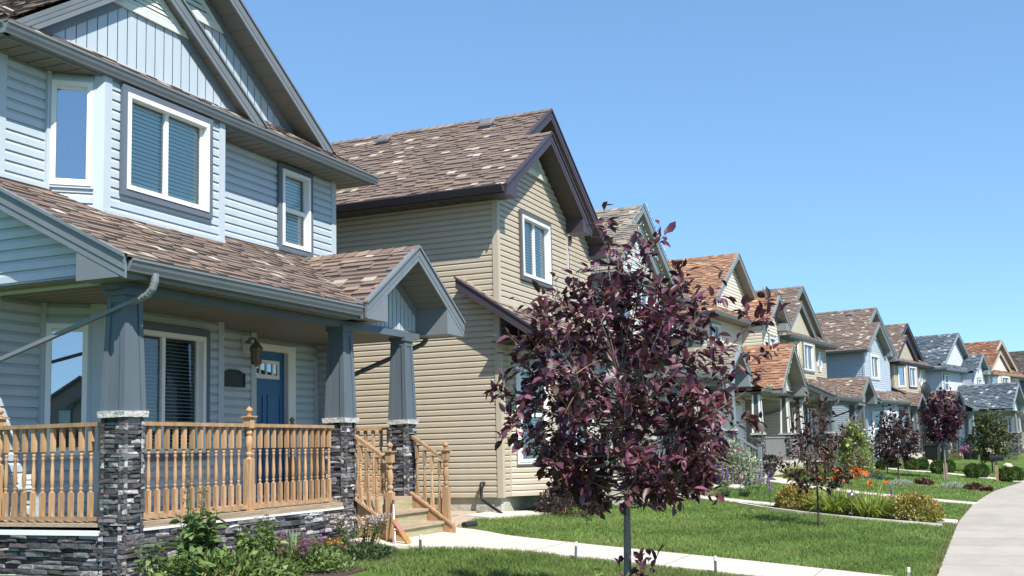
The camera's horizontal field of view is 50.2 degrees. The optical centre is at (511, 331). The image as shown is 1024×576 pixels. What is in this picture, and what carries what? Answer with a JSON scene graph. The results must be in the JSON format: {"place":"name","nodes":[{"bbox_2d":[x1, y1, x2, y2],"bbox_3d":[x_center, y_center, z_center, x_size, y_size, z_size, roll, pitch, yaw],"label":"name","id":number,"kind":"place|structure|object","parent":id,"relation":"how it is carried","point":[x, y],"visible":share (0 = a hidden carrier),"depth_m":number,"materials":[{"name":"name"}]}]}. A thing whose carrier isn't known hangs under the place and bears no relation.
{"place":"outdoors","nodes":[
{"label":"outdoors","id":0,"kind":"place"},
{"bbox_2d":[0,453,1023,575],"bbox_3d":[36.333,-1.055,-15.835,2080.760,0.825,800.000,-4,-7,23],"label":"ground","id":1,"kind":"structure","parent":0,"point":[1020,463],"depth_m":19.00,"materials":[{"name":"plant"}]},
{"bbox_2d":[0,0,465,575],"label":"house","id":2,"kind":"structure","parent":1,"relation":"on","point":[178,274],"depth_m":13.26,"materials":[{"name":"blue"}]},
{"bbox_2d":[43,321,90,457],"bbox_3d":[-5.027,0.653,12.331,0.495,1.530,0.302,1,-7,-20],"label":"window","id":3,"kind":"structure","parent":2,"relation":"in","point":[67,356],"depth_m":12.43,"materials":[{"name":"blue"}]},
{"bbox_2d":[49,77,94,188],"bbox_3d":[-5.095,-2.265,12.645,0.495,1.280,0.302,1,-7,-20],"label":"window","id":4,"kind":"structure","parent":2,"relation":"in","point":[72,114],"depth_m":12.60,"materials":[{"name":"blue"}]},
{"bbox_2d":[119,83,212,219],"bbox_3d":[-4.405,-2.198,13.679,0.342,1.335,1.640,-4,-7,23],"label":"window","id":5,"kind":"structure","parent":2,"relation":"in","point":[166,148],"depth_m":13.66,"materials":[{"name":"white plastic"}]},
{"bbox_2d":[143,322,210,460],"bbox_3d":[-4.341,0.746,13.354,0.342,1.650,1.600,-4,-7,23],"label":"window","id":6,"kind":"structure","parent":2,"relation":"in","point":[177,359],"depth_m":13.80,"materials":[{"name":"white plastic"}]},
{"bbox_2d":[256,351,283,494],"bbox_3d":[-3.732,1.365,16.480,0.065,2.160,0.980,-4,-7,23],"label":"door","id":7,"kind":"structure","parent":2,"relation":"in","point":[270,374],"depth_m":16.63,"materials":[{"name":"blue paint"}]},
{"bbox_2d":[277,162,313,256],"bbox_3d":[-3.463,-1.855,16.905,0.342,1.340,0.900,-4,-7,23],"label":"window","id":8,"kind":"structure","parent":2,"relation":"in","point":[294,185],"depth_m":17.00,"materials":[{"name":"white plastic"}]},
{"bbox_2d":[221,538,398,575],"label":"flower bed","id":9,"kind":"object","parent":1,"relation":"on","point":[350,571],"visible":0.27,"depth_m":11.57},
{"bbox_2d":[127,538,214,575],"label":"peony","id":10,"kind":"object","parent":9,"relation":"on","point":[184,570],"visible":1,"depth_m":9.79,"materials":[{"name":"green plant"}]},
{"bbox_2d":[181,443,208,551],"bbox_3d":[-3.039,1.745,10.498,0.265,1.349,0.272,1,-7,-22],"label":"tall weed","id":11,"kind":"object","parent":9,"relation":"in","point":[189,496],"visible":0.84,"depth_m":10.54,"materials":[{"name":"green plant"}]},
{"bbox_2d":[169,507,227,575],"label":"monkshood","id":12,"kind":"object","parent":9,"relation":"on","point":[196,536],"visible":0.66,"depth_m":10.41,"materials":[{"name":"green plant"}]},
{"bbox_2d":[150,544,313,575],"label":"ground cover","id":13,"kind":"object","parent":9,"relation":"on","point":[276,567],"visible":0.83,"depth_m":10.37,"materials":[{"name":"green plant"}]},
{"bbox_2d":[232,524,287,575],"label":"leafy plant","id":14,"kind":"object","parent":9,"relation":"on","point":[252,543],"visible":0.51,"depth_m":10.99,"materials":[{"name":"green plant"}]},
{"bbox_2d":[253,514,277,555],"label":"leafy plant","id":15,"kind":"object","parent":9,"relation":"on","point":[265,526],"visible":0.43,"depth_m":11.80,"materials":[{"name":"green plant"}]},
{"bbox_2d":[280,525,313,560],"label":"iris","id":16,"kind":"object","parent":9,"relation":"on","point":[292,541],"visible":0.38,"depth_m":11.85,"materials":[{"name":"green plant"}]},
{"bbox_2d":[274,529,323,570],"bbox_3d":[-2.257,2.306,11.555,0.558,0.451,0.557,-4,-7,23],"label":"loosestrife","id":17,"kind":"object","parent":9,"relation":"on","point":[301,545],"visible":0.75,"depth_m":11.48,"materials":[{"name":"purple plant"}]},
{"bbox_2d":[257,537,345,564],"bbox_3d":[-2.399,2.422,12.117,0.940,0.325,1.529,4,-8,-43],"label":"ground cover","id":18,"kind":"object","parent":9,"relation":"on","point":[337,552],"visible":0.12,"depth_m":11.86,"materials":[{"name":"green plant"}]},
{"bbox_2d":[280,544,339,571],"bbox_3d":[-2.165,2.406,11.691,0.684,0.306,1.163,1,-7,-20],"label":"ground cover","id":19,"kind":"object","parent":9,"relation":"on","point":[323,554],"visible":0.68,"depth_m":11.39,"materials":[{"name":"green plant"}]},
{"bbox_2d":[294,537,347,552],"bbox_3d":[-2.139,2.433,12.129,0.620,0.283,0.606,-6,-8,38],"label":"marigold","id":20,"kind":"object","parent":9,"relation":"on","point":[336,542],"visible":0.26,"depth_m":12.18,"materials":[{"name":"green plant"}]},
{"bbox_2d":[304,553,359,572],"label":"ground cover","id":21,"kind":"object","parent":9,"relation":"on","point":[347,562],"visible":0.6,"depth_m":11.47,"materials":[{"name":"green plant"}]},
{"bbox_2d":[327,512,394,550],"bbox_3d":[-1.824,2.410,13.067,0.756,0.503,0.732,1,-7,-22],"label":"yarrow","id":22,"kind":"object","parent":9,"relation":"on","point":[376,527],"visible":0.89,"depth_m":13.04,"materials":[{"name":"white plant"}]},
{"bbox_2d":[338,541,396,561],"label":"ground cover","id":23,"kind":"object","parent":9,"relation":"on","point":[383,550],"visible":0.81,"depth_m":12.48,"materials":[{"name":"green plant"}]},
{"bbox_2d":[451,511,476,527],"bbox_3d":[-0.999,3.064,17.791,1.700,0.135,2.800,-4,-7,23],"label":"gravel strip","id":24,"kind":"object","parent":1,"relation":"on","point":[460,518],"visible":0.16,"depth_m":17.83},
{"bbox_2d":[461,521,477,527],"bbox_3d":[-0.636,2.879,16.323,0.102,0.097,0.284,-5,-7,33],"label":"drain hose","id":25,"kind":"object","parent":1,"relation":"on","point":[470,523],"visible":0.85,"depth_m":16.28,"materials":[{"name":"black plastic"}]},
{"bbox_2d":[331,108,673,512],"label":"house","id":26,"kind":"structure","parent":1,"relation":"on","point":[491,217],"depth_m":19.90,"materials":[{"name":"beige"}]},
{"bbox_2d":[515,366,548,463],"bbox_3d":[0.313,1.493,19.586,0.600,1.730,0.342,1,-7,-21],"label":"window","id":27,"kind":"structure","parent":26,"relation":"in","point":[521,459],"depth_m":19.50,"materials":[{"name":"white plastic"}]},
{"bbox_2d":[519,209,552,287],"bbox_3d":[0.338,-1.549,20.980,0.342,1.315,1.550,-4,-7,23],"label":"window","id":28,"kind":"structure","parent":26,"relation":"in","point":[535,238],"depth_m":21.07,"materials":[{"name":"white plastic"}]},
{"bbox_2d":[561,366,594,458],"bbox_3d":[1.126,1.563,20.787,0.342,1.740,1.760,-4,-7,23],"label":"window","id":29,"kind":"structure","parent":26,"relation":"in","point":[593,421],"depth_m":21.19,"materials":[{"name":"white plastic"}]},
{"bbox_2d":[464,511,548,519],"bbox_3d":[-0.114,3.149,18.565,0.596,0.196,1.850,-6,-8,36],"label":"splash pad","id":30,"kind":"object","parent":1,"relation":"on","point":[491,514],"visible":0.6,"depth_m":18.39,"materials":[{"name":"concrete"}]},
{"bbox_2d":[534,481,595,517],"bbox_3d":[0.912,2.935,19.262,1.154,0.694,1.349,2,-7,-25],"label":"ninebark shrub","id":31,"kind":"object","parent":1,"relation":"on","point":[544,502],"visible":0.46,"depth_m":19.08,"materials":[{"name":"purple plant"}]},
{"bbox_2d":[484,201,788,575],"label":"chokecherry tree","id":32,"kind":"object","parent":1,"relation":"on","point":[577,408],"visible":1,"depth_m":9.44,"materials":[{"name":"purple plant"}]},
{"bbox_2d":[590,205,762,486],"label":"house","id":33,"kind":"structure","parent":1,"relation":"on","point":[627,226],"depth_m":31.70,"materials":[{"name":"grey"}]},
{"bbox_2d":[621,201,675,285],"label":"string lights","id":34,"kind":"object","parent":33,"relation":"attached to","point":[648,238],"visible":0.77,"depth_m":32.25},
{"bbox_2d":[639,286,657,331],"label":"window","id":35,"kind":"structure","parent":33,"relation":"in","point":[645,298],"depth_m":30.70,"materials":[{"name":"white plastic"}]},
{"bbox_2d":[651,389,662,446],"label":"window","id":36,"kind":"structure","parent":33,"relation":"in","point":[655,409],"depth_m":30.88,"materials":[{"name":"white plastic"}]},
{"bbox_2d":[457,503,950,575],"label":"lawn grass","id":37,"kind":"structure","parent":1,"relation":"on","point":[750,533],"depth_m":16.59,"materials":[{"name":"plant"}]},
{"bbox_2d":[717,469,732,496],"bbox_3d":[5.162,3.659,26.337,0.472,0.724,0.517,-4,-7,25],"label":"liatris","id":38,"kind":"object","parent":1,"relation":"on","point":[727,492],"depth_m":26.22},
{"bbox_2d":[667,253,808,476],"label":"house","id":39,"kind":"structure","parent":1,"relation":"on","point":[771,403],"depth_m":40.50,"materials":[{"name":"beige"}]},
{"bbox_2d":[710,321,721,345],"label":"window","id":40,"kind":"structure","parent":39,"relation":"in","point":[717,326],"depth_m":38.76,"materials":[{"name":"white plastic"}]},
{"bbox_2d":[723,406,743,453],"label":"door","id":41,"kind":"structure","parent":39,"relation":"in","point":[739,412],"depth_m":40.24,"materials":[{"name":"white plastic"}]},
{"bbox_2d":[768,334,776,344],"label":"window","id":42,"kind":"structure","parent":39,"relation":"in","point":[771,339],"depth_m":42.11,"materials":[{"name":"white plastic"}]},
{"bbox_2d":[766,342,809,390],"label":"string lights","id":43,"kind":"object","parent":39,"relation":"attached to","point":[789,366],"visible":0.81,"depth_m":39.59},
{"bbox_2d":[714,438,765,486],"bbox_3d":[6.255,3.712,30.847,1.884,1.463,1.524,-6,-8,39],"label":"dogwood shrub","id":44,"kind":"object","parent":1,"relation":"on","point":[739,457],"visible":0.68,"depth_m":30.51,"materials":[{"name":"green plant"}]},
{"bbox_2d":[735,474,751,497],"bbox_3d":[5.650,3.754,26.609,0.528,0.611,0.510,-3,-6,19],"label":"liatris","id":45,"kind":"object","parent":1,"relation":"on","point":[745,494],"depth_m":26.53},
{"bbox_2d":[558,496,959,542],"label":"lawn grass","id":46,"kind":"structure","parent":1,"relation":"on","point":[751,514],"depth_m":20.95,"materials":[{"name":"plant"}]},
{"bbox_2d":[781,461,805,477],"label":"daylily","id":47,"kind":"object","parent":1,"relation":"on","point":[792,467],"visible":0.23,"depth_m":37.60,"materials":[{"name":"green plant"}]},
{"bbox_2d":[799,462,824,478],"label":"bushy shrub","id":48,"kind":"object","parent":1,"relation":"on","point":[821,471],"visible":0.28,"depth_m":36.61,"materials":[{"name":"green plant"}]},
{"bbox_2d":[764,386,860,526],"bbox_3d":[5.542,2.328,20.047,1.656,2.692,1.442,0,-6,-15],"label":"young tree","id":49,"kind":"object","parent":1,"relation":"on","point":[818,444],"visible":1,"depth_m":20.02,"materials":[{"name":"purple plant"}]},
{"bbox_2d":[755,286,882,468],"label":"house","id":50,"kind":"structure","parent":1,"relation":"on","point":[806,335],"depth_m":48.40,"materials":[{"name":"beige"}]},
{"bbox_2d":[802,341,814,372],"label":"window","id":51,"kind":"structure","parent":50,"relation":"in","point":[808,348],"depth_m":48.00,"materials":[{"name":"white plastic"}]},
{"bbox_2d":[806,406,817,442],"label":"window","id":52,"kind":"structure","parent":50,"relation":"in","point":[808,416],"depth_m":47.68,"materials":[{"name":"glass"}]},
{"bbox_2d":[817,352,821,371],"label":"window","id":53,"kind":"structure","parent":50,"relation":"in","point":[819,359],"depth_m":50.85,"materials":[{"name":"white plastic"}]},
{"bbox_2d":[667,480,983,519],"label":"lawn grass","id":54,"kind":"structure","parent":1,"relation":"on","point":[957,514],"depth_m":29.54,"materials":[{"name":"plant"}]},
{"bbox_2d":[819,449,850,476],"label":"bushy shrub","id":55,"kind":"object","parent":1,"relation":"on","point":[840,457],"visible":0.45,"depth_m":39.35,"materials":[{"name":"green plant"}]},
{"bbox_2d":[737,503,942,526],"bbox_3d":[6.604,3.826,22.671,4.351,0.503,0.710,-6,-8,35],"label":"bed edging","id":56,"kind":"object","parent":1,"relation":"on","point":[804,512],"visible":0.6,"depth_m":22.28,"materials":[{"name":"concrete"}]},
{"bbox_2d":[838,418,874,467],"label":"maple shrub","id":57,"kind":"object","parent":1,"relation":"on","point":[849,442],"visible":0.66,"depth_m":45.77,"materials":[{"name":"green plant"}]},
{"bbox_2d":[848,446,874,470],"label":"bushy shrub","id":58,"kind":"object","parent":1,"relation":"on","point":[871,466],"visible":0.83,"depth_m":44.52,"materials":[{"name":"green plant"}]},
{"bbox_2d":[787,508,943,523],"bbox_3d":[6.723,3.869,22.980,4.368,0.442,1.215,-5,-7,29],"label":"shrub bed","id":59,"kind":"object","parent":1,"relation":"on","point":[852,515],"visible":0.13,"depth_m":22.99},
{"bbox_2d":[773,481,816,510],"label":"spirea shrub","id":60,"kind":"object","parent":59,"relation":"on","point":[784,498],"visible":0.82,"depth_m":23.43,"materials":[{"name":"yellow plant"}]},
{"bbox_2d":[798,466,870,515],"bbox_3d":[6.786,3.335,22.942,1.702,1.044,1.674,-4,-7,20],"label":"daylily","id":61,"kind":"object","parent":59,"relation":"on","point":[830,505],"visible":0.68,"depth_m":22.68,"materials":[{"name":"green plant"}]},
{"bbox_2d":[818,468,904,518],"bbox_3d":[7.365,3.356,22.730,1.767,1.054,1.716,3,-8,-38],"label":"daylily","id":62,"kind":"object","parent":59,"relation":"on","point":[878,507],"visible":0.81,"depth_m":22.42,"materials":[{"name":"green plant"}]},
{"bbox_2d":[882,489,945,522],"bbox_3d":[8.179,3.582,22.500,1.447,0.717,1.098,-7,-8,43],"label":"spirea shrub","id":63,"kind":"object","parent":59,"relation":"on","point":[912,502],"visible":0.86,"depth_m":22.19,"materials":[{"name":"yellow plant"}]},
{"bbox_2d":[815,307,926,460],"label":"house","id":64,"kind":"structure","parent":1,"relation":"on","point":[860,338],"depth_m":56.26,"materials":[{"name":"blue"}]},
{"bbox_2d":[869,353,880,379],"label":"window","id":65,"kind":"structure","parent":64,"relation":"in","point":[874,359],"depth_m":56.27,"materials":[{"name":"white plastic"}]},
{"bbox_2d":[872,411,882,445],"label":"window","id":66,"kind":"structure","parent":64,"relation":"in","point":[875,413],"depth_m":54.78,"materials":[{"name":"white plastic"}]},
{"bbox_2d":[861,470,886,478],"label":"silver plant","id":67,"kind":"object","parent":1,"relation":"on","point":[874,474],"visible":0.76,"depth_m":39.51,"materials":[{"name":"green plant"}]},
{"bbox_2d":[875,460,886,469],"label":"round shrub","id":68,"kind":"object","parent":1,"relation":"on","point":[878,464],"visible":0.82,"depth_m":46.51,"materials":[{"name":"green plant"}]},
{"bbox_2d":[867,404,925,478],"bbox_3d":[13.801,4.006,39.280,1.915,2.875,2.009,0,-6,-13],"label":"young tree","id":69,"kind":"object","parent":1,"relation":"on","point":[900,434],"visible":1,"depth_m":39.11,"materials":[{"name":"purple plant"}]},
{"bbox_2d":[773,462,1023,495],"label":"lawn grass","id":70,"kind":"structure","parent":1,"relation":"on","point":[935,479],"depth_m":40.04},
{"bbox_2d":[903,456,918,469],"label":"round shrub","id":71,"kind":"object","parent":1,"relation":"on","point":[907,466],"visible":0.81,"depth_m":47.18,"materials":[{"name":"green plant"}]},
{"bbox_2d":[914,457,929,469],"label":"round shrub","id":72,"kind":"object","parent":1,"relation":"on","point":[925,463],"visible":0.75,"depth_m":48.07,"materials":[{"name":"green plant"}]},
{"bbox_2d":[913,477,934,484],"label":"coral bells","id":73,"kind":"object","parent":1,"relation":"on","point":[922,480],"visible":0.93,"depth_m":37.26,"materials":[{"name":"brown plant"}]},
{"bbox_2d":[885,323,970,457],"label":"house","id":74,"kind":"structure","parent":1,"relation":"on","point":[909,367],"depth_m":65.18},
{"bbox_2d":[897,366,905,387],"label":"window","id":75,"kind":"structure","parent":74,"relation":"in","point":[901,369],"depth_m":63.88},
{"bbox_2d":[908,365,917,388],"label":"window","id":76,"kind":"structure","parent":74,"relation":"in","point":[912,373],"depth_m":64.94,"materials":[{"name":"white plastic"}]},
{"bbox_2d":[921,382,930,399],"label":"satellite dish","id":77,"kind":"object","parent":74,"relation":"on","point":[925,390],"visible":0.75,"depth_m":63.25,"materials":[{"name":"grey metal"}]},
{"bbox_2d":[923,443,940,460],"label":"wheeled bin","id":78,"kind":"object","parent":1,"relation":"on","point":[932,453],"visible":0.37,"depth_m":55.35,"materials":[{"name":"black plastic"}]},
{"bbox_2d":[889,484,978,490],"bbox_3d":[14.067,5.166,36.090,3.049,0.316,0.563,-2,-6,2],"label":"planting strip","id":79,"kind":"object","parent":1,"relation":"on","point":[932,487],"visible":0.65,"depth_m":36.07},
{"bbox_2d":[887,478,914,484],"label":"silver plant","id":80,"kind":"object","parent":79,"relation":"on","point":[903,482],"visible":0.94,"depth_m":36.48,"materials":[{"name":"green plant"}]},
{"bbox_2d":[929,459,943,473],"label":"round shrub","id":81,"kind":"object","parent":1,"relation":"on","point":[937,463],"visible":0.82,"depth_m":45.50,"materials":[{"name":"green plant"}]},
{"bbox_2d":[933,443,948,460],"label":"wheeled bin","id":82,"kind":"object","parent":1,"relation":"on","point":[946,451],"visible":0.2,"depth_m":56.82,"materials":[{"name":"black plastic"}]},
{"bbox_2d":[917,386,966,479],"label":"young tree","id":83,"kind":"object","parent":1,"relation":"on","point":[945,412],"visible":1,"depth_m":41.70,"materials":[{"name":"purple plant"}]},
{"bbox_2d":[863,466,1023,481],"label":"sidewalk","id":84,"kind":"structure","parent":1,"relation":"on","point":[991,478],"depth_m":46.11,"materials":[{"name":"concrete"}]},
{"bbox_2d":[941,459,955,472],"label":"round shrub","id":85,"kind":"object","parent":1,"relation":"on","point":[951,465],"visible":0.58,"depth_m":46.63,"materials":[{"name":"green plant"}]},
{"bbox_2d":[937,480,963,487],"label":"silver plant","id":86,"kind":"object","parent":1,"relation":"on","point":[955,484],"visible":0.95,"depth_m":36.67,"materials":[{"name":"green plant"}]},
{"bbox_2d":[949,444,959,457],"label":"evergreen shrub","id":87,"kind":"object","parent":1,"relation":"on","point":[954,449],"visible":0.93,"depth_m":61.99,"materials":[{"name":"green plant"}]},
{"bbox_2d":[959,445,974,459],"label":"flower pot","id":88,"kind":"object","parent":1,"relation":"on","point":[967,454],"visible":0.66,"depth_m":62.71,"materials":[{"name":"black plastic"}]},
{"bbox_2d":[914,333,1023,455],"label":"house","id":89,"kind":"structure","parent":1,"relation":"on","point":[956,364],"depth_m":72.38,"materials":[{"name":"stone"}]},
{"bbox_2d":[943,373,949,390],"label":"window","id":90,"kind":"structure","parent":89,"relation":"in","point":[946,378],"depth_m":71.92,"materials":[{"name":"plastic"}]},
{"bbox_2d":[963,463,981,478],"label":"round shrub","id":91,"kind":"object","parent":1,"relation":"on","point":[976,468],"visible":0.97,"depth_m":43.58,"materials":[{"name":"green plant"}]},
{"bbox_2d":[962,482,982,489],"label":"coral bells","id":92,"kind":"object","parent":1,"relation":"on","point":[976,486],"visible":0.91,"depth_m":36.03,"materials":[{"name":"brown plant"}]},
{"bbox_2d":[973,463,990,477],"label":"round shrub","id":93,"kind":"object","parent":1,"relation":"on","point":[986,469],"visible":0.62,"depth_m":44.26,"materials":[{"name":"green plant"}]},
{"bbox_2d":[979,485,993,490],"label":"coral bells","id":94,"kind":"object","parent":1,"relation":"on","point":[987,488],"visible":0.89,"depth_m":35.66,"materials":[{"name":"purple plant"}]},
{"bbox_2d":[962,408,1020,473],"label":"young tree","id":95,"kind":"object","parent":1,"relation":"on","point":[993,440],"visible":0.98,"depth_m":48.13,"materials":[{"name":"green plant"}]},
{"bbox_2d":[964,340,1023,453],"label":"house","id":96,"kind":"structure","parent":1,"relation":"on","point":[1002,366],"depth_m":78.70,"materials":[{"name":"orange"}]},
{"bbox_2d":[1001,375,1009,382],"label":"window","id":97,"kind":"structure","parent":96,"relation":"in","point":[1004,379],"depth_m":78.25,"materials":[{"name":"white plastic"}]},
{"bbox_2d":[1004,415,1011,434],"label":"window","id":98,"kind":"structure","parent":96,"relation":"in","point":[1009,422],"depth_m":78.22,"materials":[{"name":"glass"}]},
{"bbox_2d":[989,455,1004,481],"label":"mailbox","id":99,"kind":"object","parent":1,"relation":"on","point":[996,458],"visible":0.96,"depth_m":42.14,"materials":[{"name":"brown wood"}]},
{"bbox_2d":[998,466,1015,481],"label":"round shrub","id":100,"kind":"object","parent":1,"relation":"on","point":[1002,473],"visible":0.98,"depth_m":42.08,"materials":[{"name":"green plant"}]},
{"bbox_2d":[1001,447,1018,462],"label":"spruce shrub","id":101,"kind":"object","parent":1,"relation":"on","point":[1012,455],"visible":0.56,"depth_m":58.41,"materials":[{"name":"green plant"}]},
{"bbox_2d":[1007,466,1023,480],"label":"round shrub","id":102,"kind":"object","parent":1,"relation":"on","point":[1019,471],"visible":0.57,"depth_m":43.04,"materials":[{"name":"green plant"}]},
{"bbox_2d":[1009,351,1023,432],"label":"house","id":103,"kind":"structure","parent":1,"relation":"on","point":[1017,357],"depth_m":88.59,"materials":[{"name":"paint"}]},
{"bbox_2d":[340,544,771,575],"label":"lawn grass","id":104,"kind":"structure","parent":0,"point":[480,567],"depth_m":12.63,"materials":[{"name":"plant"}]},
{"bbox_2d":[349,527,888,575],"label":"front path","id":105,"kind":"structure","parent":0,"point":[466,537],"depth_m":14.05,"materials":[{"name":"concrete"}]},
{"bbox_2d":[392,519,410,543],"bbox_3d":[-1.402,2.537,13.856,0.254,0.335,0.051,2,-7,-25],"label":"wood offcut","id":106,"kind":"object","parent":105,"relation":"on","point":[401,531],"visible":1,"depth_m":13.84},
{"bbox_2d":[242,0,1023,351],"label":"sky","id":107,"kind":"structure","parent":0,"point":[857,154],"materials":[{"name":"blue"}]},
{"bbox_2d":[643,494,957,523],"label":"neighbour path","id":108,"kind":"structure","parent":0,"point":[772,504],"depth_m":24.86,"materials":[{"name":"concrete"}]},
{"bbox_2d":[757,476,978,504],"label":"garden path","id":109,"kind":"structure","parent":0,"point":[781,480],"depth_m":31.38,"materials":[{"name":"concrete"}]},
{"bbox_2d":[762,454,779,479],"bbox_3d":[8.257,4.333,34.993,0.782,0.851,0.787,-4,-7,23],"label":"urn planter","id":110,"kind":"object","parent":109,"relation":"on","point":[769,457],"visible":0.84,"depth_m":34.85,"materials":[{"name":"green plant"}]},
{"bbox_2d":[937,482,1023,575],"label":"sidewalk","id":111,"kind":"structure","parent":0,"point":[987,538],"depth_m":18.77,"materials":[{"name":"concrete"}]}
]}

